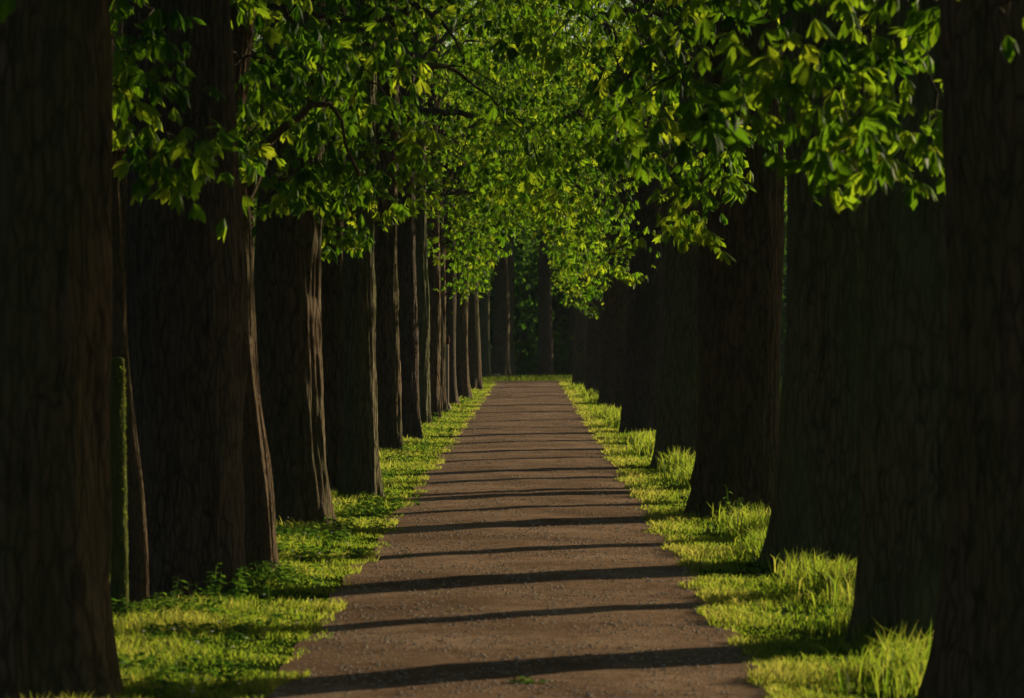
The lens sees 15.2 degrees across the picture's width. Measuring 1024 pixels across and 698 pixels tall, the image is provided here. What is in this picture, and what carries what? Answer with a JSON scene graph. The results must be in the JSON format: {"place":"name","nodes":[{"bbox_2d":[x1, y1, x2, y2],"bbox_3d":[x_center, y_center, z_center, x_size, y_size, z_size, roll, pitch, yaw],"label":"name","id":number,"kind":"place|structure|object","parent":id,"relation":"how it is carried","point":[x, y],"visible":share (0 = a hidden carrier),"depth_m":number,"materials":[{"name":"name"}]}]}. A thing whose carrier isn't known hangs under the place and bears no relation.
{"place":"outdoors","nodes":[
{"label":"outdoors","id":0,"kind":"place"},
{"bbox_2d":[257,0,658,245],"label":"sky","id":1,"kind":"structure","parent":0,"point":[475,0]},
{"bbox_2d":[4,373,921,697],"bbox_3d":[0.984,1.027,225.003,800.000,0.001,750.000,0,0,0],"label":"ground","id":2,"kind":"structure","parent":0,"point":[264,665],"depth_m":24.89,"materials":[{"name":"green plant"}]},
{"bbox_2d":[0,0,15,23],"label":"chestnut tree","id":3,"kind":"object","parent":2,"relation":"on","point":[7,7],"visible":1,"depth_m":15.00,"materials":[{"name":"green plant"}]},
{"bbox_2d":[0,0,124,697],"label":"chestnut tree","id":4,"kind":"object","parent":2,"relation":"on","point":[57,634],"visible":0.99,"depth_m":18.45,"materials":[{"name":"brown plant"}]},
{"bbox_2d":[114,33,123,65],"bbox_3d":[-5.543,-4.537,32.684,6.300,12.689,9.707,0,0,0],"label":"chestnut tree","id":5,"kind":"object","parent":2,"relation":"on","point":[120,38],"visible":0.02,"depth_m":36.55,"materials":[{"name":"green plant"}]},
{"bbox_2d":[110,357,128,614],"bbox_3d":[-2.499,0.933,24.561,0.134,1.765,0.136,0,0,45],"label":"wooden stake","id":6,"kind":"object","parent":2,"relation":"on","point":[119,559],"visible":0.97,"depth_m":24.52,"materials":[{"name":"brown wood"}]},
{"bbox_2d":[109,0,205,605],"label":"tree","id":7,"kind":"object","parent":2,"relation":"on","point":[120,10],"visible":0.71,"depth_m":25.21,"materials":[{"name":"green plant"}]},
{"bbox_2d":[110,0,250,601],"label":"chestnut tree","id":8,"kind":"object","parent":2,"relation":"on","point":[188,328],"visible":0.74,"depth_m":25.97,"materials":[{"name":"brown plant"}]},
{"bbox_2d":[110,20,252,445],"bbox_3d":[-5.306,-4.635,49.890,6.463,12.767,9.569,0,0,0],"label":"chestnut tree","id":9,"kind":"object","parent":2,"relation":"on","point":[123,182],"visible":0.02,"depth_m":49.80,"materials":[{"name":"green plant"}]},
{"bbox_2d":[121,19,254,168],"bbox_3d":[-5.641,-4.790,41.302,6.661,13.136,9.639,0,0,0],"label":"chestnut tree","id":10,"kind":"object","parent":2,"relation":"on","point":[123,157],"depth_m":37.75,"materials":[{"name":"green plant"}]},
{"bbox_2d":[247,29,261,223],"bbox_3d":[-5.704,-4.578,58.855,6.115,12.592,9.636,0,0,0],"label":"chestnut tree","id":11,"kind":"object","parent":2,"relation":"on","point":[254,44],"visible":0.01,"depth_m":54.37,"materials":[{"name":"green plant"}]},
{"bbox_2d":[253,143,257,276],"bbox_3d":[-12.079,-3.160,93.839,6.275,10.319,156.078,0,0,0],"label":"tree","id":12,"kind":"object","parent":2,"relation":"on","point":[255,235],"depth_m":147.32,"materials":[{"name":"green plant"}]},
{"bbox_2d":[122,410,461,691],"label":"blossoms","id":13,"kind":"object","parent":2,"relation":"on","point":[264,594],"visible":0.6,"depth_m":25.68,"materials":[{"name":"plant"}]},
{"bbox_2d":[230,0,360,578],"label":"young tree","id":14,"kind":"object","parent":2,"relation":"on","point":[260,540],"visible":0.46,"depth_m":28.48,"materials":[{"name":"brown plant"}]},
{"bbox_2d":[250,11,348,268],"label":"chestnut tree","id":15,"kind":"object","parent":2,"relation":"on","point":[252,224],"depth_m":77.80,"materials":[{"name":"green plant"}]},
{"bbox_2d":[111,396,546,697],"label":"weeds","id":16,"kind":"object","parent":2,"relation":"on","point":[283,578],"visible":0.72,"depth_m":25.65,"materials":[{"name":"green plant"}]},
{"bbox_2d":[119,0,567,492],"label":"chestnut tree","id":17,"kind":"object","parent":2,"relation":"on","point":[335,241],"visible":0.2,"depth_m":43.58,"materials":[{"name":"green plant"}]},
{"bbox_2d":[114,0,581,499],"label":"chestnut tree","id":18,"kind":"object","parent":2,"relation":"on","point":[360,469],"visible":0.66,"depth_m":42.21,"materials":[{"name":"green plant"}]},
{"bbox_2d":[252,33,445,225],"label":"chestnut tree","id":19,"kind":"object","parent":2,"relation":"on","point":[425,80],"depth_m":109.75,"materials":[{"name":"green plant"}]},
{"bbox_2d":[247,0,515,526],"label":"chestnut tree","id":20,"kind":"object","parent":2,"relation":"on","point":[291,196],"visible":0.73,"depth_m":35.67,"materials":[{"name":"green plant"}]},
{"bbox_2d":[249,0,568,438],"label":"chestnut tree","id":21,"kind":"object","parent":2,"relation":"on","point":[408,321],"visible":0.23,"depth_m":66.31,"materials":[{"name":"green plant"}]},
{"bbox_2d":[249,0,576,450],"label":"chestnut tree","id":22,"kind":"object","parent":2,"relation":"on","point":[388,373],"visible":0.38,"depth_m":58.97,"materials":[{"name":"green plant"}]},
{"bbox_2d":[446,336,451,409],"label":"wooden post","id":23,"kind":"object","parent":2,"relation":"on","point":[447,367],"visible":0.72,"depth_m":91.50,"materials":[{"name":"brown wood"}]},
{"bbox_2d":[398,1,566,425],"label":"chestnut tree","id":24,"kind":"object","parent":2,"relation":"on","point":[422,282],"visible":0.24,"depth_m":75.65,"materials":[{"name":"green plant"}]},
{"bbox_2d":[425,1,552,398],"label":"chestnut tree","id":25,"kind":"object","parent":2,"relation":"on","point":[463,377],"visible":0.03,"depth_m":109.14,"materials":[{"name":"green plant"}]},
{"bbox_2d":[425,0,554,411],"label":"chestnut tree","id":26,"kind":"object","parent":2,"relation":"on","point":[443,398],"visible":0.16,"depth_m":88.94,"materials":[{"name":"green plant"}]},
{"bbox_2d":[425,0,558,417],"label":"chestnut tree","id":27,"kind":"object","parent":2,"relation":"on","point":[435,314],"visible":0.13,"depth_m":82.12,"materials":[{"name":"green plant"}]},
{"bbox_2d":[425,0,559,404],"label":"chestnut tree","id":28,"kind":"object","parent":2,"relation":"on","point":[451,332],"visible":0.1,"depth_m":99.14,"materials":[{"name":"green plant"}]},
{"bbox_2d":[440,24,550,389],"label":"chestnut tree","id":29,"kind":"object","parent":2,"relation":"on","point":[474,358],"visible":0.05,"depth_m":126.81,"materials":[{"name":"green plant"}]},
{"bbox_2d":[472,96,541,378],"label":"chestnut tree","id":30,"kind":"object","parent":2,"relation":"on","point":[485,337],"visible":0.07,"depth_m":158.38,"materials":[{"name":"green plant"}]},
{"bbox_2d":[442,0,590,376],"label":"chestnut tree","id":31,"kind":"object","parent":2,"relation":"on","point":[500,362],"visible":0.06,"depth_m":162.75,"materials":[{"name":"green plant"}]},
{"bbox_2d":[254,0,786,375],"bbox_3d":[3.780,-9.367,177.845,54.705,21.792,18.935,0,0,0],"label":"woodland","id":32,"kind":"object","parent":2,"relation":"on","point":[520,240],"visible":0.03,"depth_m":173.65,"materials":[{"name":"green plant"}]},
{"bbox_2d":[444,0,600,375],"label":"chestnut tree","id":33,"kind":"object","parent":2,"relation":"on","point":[511,288],"visible":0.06,"depth_m":164.74,"materials":[{"name":"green plant"}]},
{"bbox_2d":[454,0,631,375],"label":"chestnut tree","id":34,"kind":"object","parent":2,"relation":"on","point":[545,350],"visible":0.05,"depth_m":165.91,"materials":[{"name":"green plant"}]},
{"bbox_2d":[517,57,603,386],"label":"chestnut tree","id":35,"kind":"object","parent":2,"relation":"on","point":[579,345],"visible":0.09,"depth_m":134.71,"materials":[{"name":"green plant"}]},
{"bbox_2d":[502,0,627,394],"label":"chestnut tree","id":36,"kind":"object","parent":2,"relation":"on","point":[593,353],"visible":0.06,"depth_m":114.87,"materials":[{"name":"green plant"}]},
{"bbox_2d":[482,1,660,374],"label":"chestnut tree","id":37,"kind":"object","parent":2,"relation":"on","point":[571,325],"visible":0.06,"depth_m":172.53,"materials":[{"name":"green plant"}]},
{"bbox_2d":[494,0,661,408],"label":"chestnut tree","id":38,"kind":"object","parent":2,"relation":"on","point":[618,290],"visible":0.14,"depth_m":91.60,"materials":[{"name":"green plant"}]},
{"bbox_2d":[498,2,704,404],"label":"chestnut tree","id":39,"kind":"object","parent":2,"relation":"on","point":[604,373],"visible":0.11,"depth_m":100.28,"materials":[{"name":"green plant"}]},
{"bbox_2d":[478,247,786,372],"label":"woodland","id":40,"kind":"object","parent":2,"relation":"on","point":[562,310],"visible":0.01,"depth_m":184.55,"materials":[{"name":"green plant"}]},
{"bbox_2d":[483,0,785,432],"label":"chestnut tree","id":41,"kind":"object","parent":2,"relation":"on","point":[641,374],"visible":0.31,"depth_m":71.11,"materials":[{"name":"green plant"}]},
{"bbox_2d":[493,0,786,441],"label":"chestnut tree","id":42,"kind":"object","parent":2,"relation":"on","point":[587,187],"visible":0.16,"depth_m":61.65,"materials":[{"name":"green plant"}]},
{"bbox_2d":[461,0,871,518],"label":"chestnut tree","id":43,"kind":"object","parent":2,"relation":"on","point":[739,398],"visible":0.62,"depth_m":37.82,"materials":[{"name":"green plant"}]},
{"bbox_2d":[472,0,874,467],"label":"chestnut tree","id":44,"kind":"object","parent":2,"relation":"on","point":[677,404],"visible":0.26,"depth_m":52.38,"materials":[{"name":"green plant"}]},
{"bbox_2d":[477,0,872,485],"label":"chestnut tree","id":45,"kind":"object","parent":2,"relation":"on","point":[667,229],"visible":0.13,"depth_m":44.95,"materials":[{"name":"green plant"}]},
{"bbox_2d":[524,0,875,565],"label":"chestnut tree","id":46,"kind":"object","parent":2,"relation":"on","point":[816,502],"visible":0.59,"depth_m":29.90,"materials":[{"name":"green plant"}]},
{"bbox_2d":[558,376,932,697],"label":"grass","id":47,"kind":"structure","parent":2,"relation":"on","point":[692,549],"depth_m":25.84,"materials":[{"name":"green plant"}]},
{"bbox_2d":[676,455,852,595],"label":"weeds","id":48,"kind":"object","parent":2,"relation":"on","point":[739,513],"visible":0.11,"depth_m":37.19,"materials":[{"name":"green plant"}]},
{"bbox_2d":[563,382,993,697],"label":"tall grass","id":49,"kind":"structure","parent":2,"relation":"on","point":[746,524],"depth_m":26.78,"materials":[{"name":"green plant"}]},
{"bbox_2d":[647,0,948,647],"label":"chestnut tree","id":50,"kind":"object","parent":2,"relation":"on","point":[889,154],"visible":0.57,"depth_m":22.20,"materials":[{"name":"brown plant"}]},
{"bbox_2d":[916,0,1023,697],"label":"chestnut tree","id":51,"kind":"object","parent":2,"relation":"on","point":[977,647],"visible":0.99,"depth_m":18.17,"materials":[{"name":"brown plant"}]},
{"bbox_2d":[959,0,1023,61],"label":"chestnut tree","id":52,"kind":"object","parent":2,"relation":"on","point":[1007,47],"visible":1,"depth_m":14.60,"materials":[{"name":"green plant"}]},
{"bbox_2d":[250,381,777,697],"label":"path","id":53,"kind":"structure","parent":0,"point":[426,660],"depth_m":26.36,"materials":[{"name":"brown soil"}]},
{"bbox_2d":[301,387,768,697],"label":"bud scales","id":54,"kind":"object","parent":53,"relation":"on","point":[524,567],"visible":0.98,"depth_m":27.27,"materials":[{"name":"brown plant"}]},
{"bbox_2d":[482,373,571,380],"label":"grass","id":55,"kind":"structure","parent":0,"point":[554,377],"depth_m":154.35,"materials":[{"name":"green plant"}]}
]}

